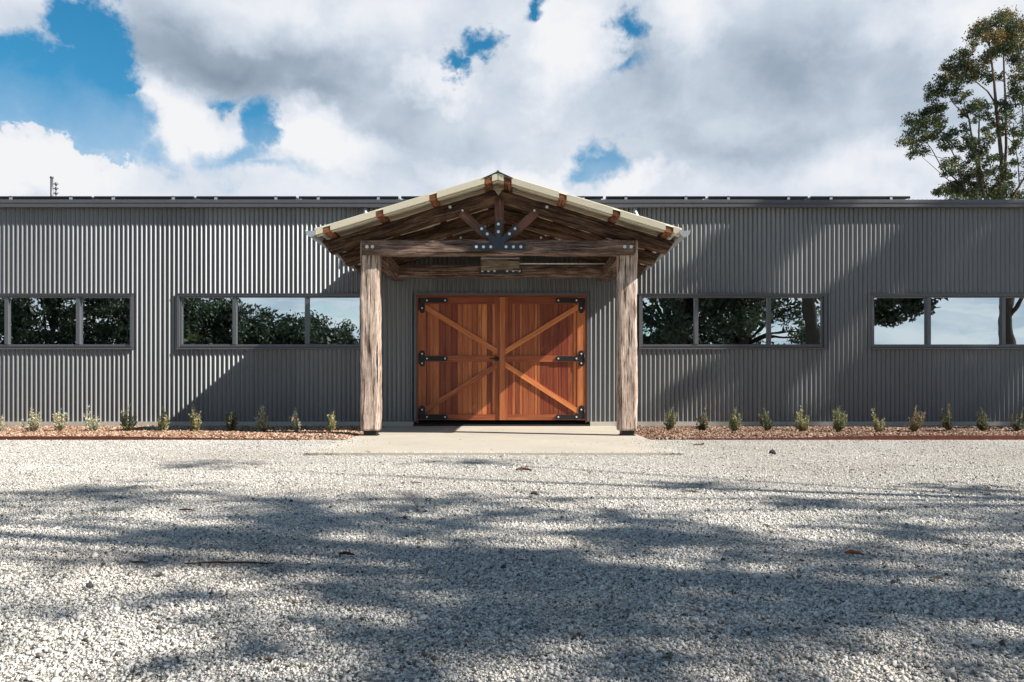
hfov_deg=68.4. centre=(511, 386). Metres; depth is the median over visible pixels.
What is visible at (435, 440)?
path
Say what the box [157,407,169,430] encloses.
young shrub
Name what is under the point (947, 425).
young shrub
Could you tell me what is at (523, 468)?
bark piece
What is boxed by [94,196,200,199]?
solar panel
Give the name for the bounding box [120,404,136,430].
young shrub
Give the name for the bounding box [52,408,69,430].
young shrub
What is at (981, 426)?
young shrub
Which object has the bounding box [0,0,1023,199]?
sky
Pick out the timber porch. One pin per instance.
(390, 241)
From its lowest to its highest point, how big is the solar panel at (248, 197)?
0.233 m
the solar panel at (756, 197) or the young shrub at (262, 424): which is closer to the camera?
the young shrub at (262, 424)
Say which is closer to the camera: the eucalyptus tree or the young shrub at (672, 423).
the young shrub at (672, 423)
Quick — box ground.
[0,439,1023,681]
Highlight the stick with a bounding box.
[844,549,861,553]
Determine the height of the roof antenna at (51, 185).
0.880 m
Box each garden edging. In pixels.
[0,436,296,439]
[692,435,1023,439]
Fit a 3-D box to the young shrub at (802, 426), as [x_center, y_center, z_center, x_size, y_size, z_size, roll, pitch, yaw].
[4.134,0.470,10.742,0.228,0.394,0.173,0,0,9]
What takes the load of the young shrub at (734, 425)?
on the bed soil
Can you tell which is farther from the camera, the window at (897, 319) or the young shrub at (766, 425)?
the window at (897, 319)
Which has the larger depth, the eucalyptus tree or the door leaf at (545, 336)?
the eucalyptus tree
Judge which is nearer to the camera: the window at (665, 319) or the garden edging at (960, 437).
the garden edging at (960, 437)
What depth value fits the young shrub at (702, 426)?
10.72 m
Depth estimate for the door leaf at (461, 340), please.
12.52 m
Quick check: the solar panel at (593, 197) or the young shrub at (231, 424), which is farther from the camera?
the solar panel at (593, 197)
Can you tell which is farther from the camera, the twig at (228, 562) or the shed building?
the shed building
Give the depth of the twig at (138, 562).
2.89 m
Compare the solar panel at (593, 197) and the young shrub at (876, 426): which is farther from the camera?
the solar panel at (593, 197)
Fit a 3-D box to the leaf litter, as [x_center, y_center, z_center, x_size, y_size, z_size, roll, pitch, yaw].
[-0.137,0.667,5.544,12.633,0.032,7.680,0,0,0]
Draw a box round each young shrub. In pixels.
[0,416,6,430]
[20,408,41,430]
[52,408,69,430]
[83,404,100,430]
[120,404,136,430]
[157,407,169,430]
[188,404,201,430]
[225,405,237,430]
[254,405,269,431]
[288,407,300,431]
[327,410,336,430]
[664,409,678,429]
[696,408,708,430]
[729,407,741,430]
[758,408,772,429]
[794,406,809,430]
[832,406,848,431]
[871,408,885,431]
[908,405,925,431]
[940,403,952,430]
[975,407,988,430]
[1009,406,1023,430]
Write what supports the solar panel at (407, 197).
on the shed building
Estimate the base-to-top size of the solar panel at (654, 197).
0.233 m
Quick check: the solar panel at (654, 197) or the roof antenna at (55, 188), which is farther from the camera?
the roof antenna at (55, 188)
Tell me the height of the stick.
0.020 m
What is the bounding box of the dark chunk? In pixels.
[86,582,93,587]
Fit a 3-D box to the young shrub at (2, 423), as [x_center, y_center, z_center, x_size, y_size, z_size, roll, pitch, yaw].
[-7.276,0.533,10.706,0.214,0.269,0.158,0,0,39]
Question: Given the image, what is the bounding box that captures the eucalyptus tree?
[894,5,1023,199]
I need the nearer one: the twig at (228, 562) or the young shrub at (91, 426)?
the twig at (228, 562)
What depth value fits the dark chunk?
2.51 m
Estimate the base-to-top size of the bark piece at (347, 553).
0.017 m
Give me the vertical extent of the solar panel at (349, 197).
0.233 m
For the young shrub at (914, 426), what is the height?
0.409 m
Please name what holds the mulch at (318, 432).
on the bed soil
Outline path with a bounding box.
[305,426,683,454]
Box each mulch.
[0,425,386,439]
[616,425,1023,439]
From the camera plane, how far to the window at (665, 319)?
12.53 m
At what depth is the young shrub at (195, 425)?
10.68 m
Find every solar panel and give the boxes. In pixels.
[0,196,99,199]
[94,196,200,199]
[196,196,301,199]
[299,196,400,199]
[401,196,419,199]
[577,196,602,199]
[604,196,704,199]
[704,196,807,199]
[804,196,909,199]
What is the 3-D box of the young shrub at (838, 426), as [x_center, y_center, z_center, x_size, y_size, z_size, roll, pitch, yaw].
[4.636,0.464,10.678,0.195,0.428,0.206,0,0,0]
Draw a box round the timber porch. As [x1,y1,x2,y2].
[305,170,690,435]
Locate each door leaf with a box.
[418,297,504,419]
[505,297,584,419]
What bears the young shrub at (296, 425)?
on the bed soil
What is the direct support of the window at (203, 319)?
in the shed building
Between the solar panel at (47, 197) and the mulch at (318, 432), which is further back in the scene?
the solar panel at (47, 197)
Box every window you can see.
[0,293,133,349]
[176,293,360,349]
[638,293,827,349]
[870,293,1023,349]
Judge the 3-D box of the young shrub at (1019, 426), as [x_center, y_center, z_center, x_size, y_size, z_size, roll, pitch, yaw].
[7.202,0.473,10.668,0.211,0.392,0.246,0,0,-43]
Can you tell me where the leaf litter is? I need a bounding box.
[5,439,1023,681]
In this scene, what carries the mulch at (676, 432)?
on the bed soil
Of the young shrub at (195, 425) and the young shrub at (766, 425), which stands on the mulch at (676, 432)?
the young shrub at (766, 425)
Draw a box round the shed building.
[0,199,1023,426]
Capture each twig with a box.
[129,561,149,562]
[184,561,273,563]
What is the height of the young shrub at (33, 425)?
0.372 m
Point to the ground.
(806, 676)
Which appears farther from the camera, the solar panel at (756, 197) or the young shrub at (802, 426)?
the solar panel at (756, 197)
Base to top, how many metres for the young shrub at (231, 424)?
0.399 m
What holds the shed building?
on the ground
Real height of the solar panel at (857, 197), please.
0.233 m
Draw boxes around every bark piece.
[339,551,353,554]
[516,465,531,470]
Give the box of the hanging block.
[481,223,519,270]
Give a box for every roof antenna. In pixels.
[50,176,53,195]
[53,182,58,194]
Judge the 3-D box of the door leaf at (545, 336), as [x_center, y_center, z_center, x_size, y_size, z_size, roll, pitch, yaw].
[0.522,-0.458,12.506,1.387,2.041,0.079,0,0,0]
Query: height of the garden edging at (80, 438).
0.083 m
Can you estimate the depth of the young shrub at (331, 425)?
10.70 m

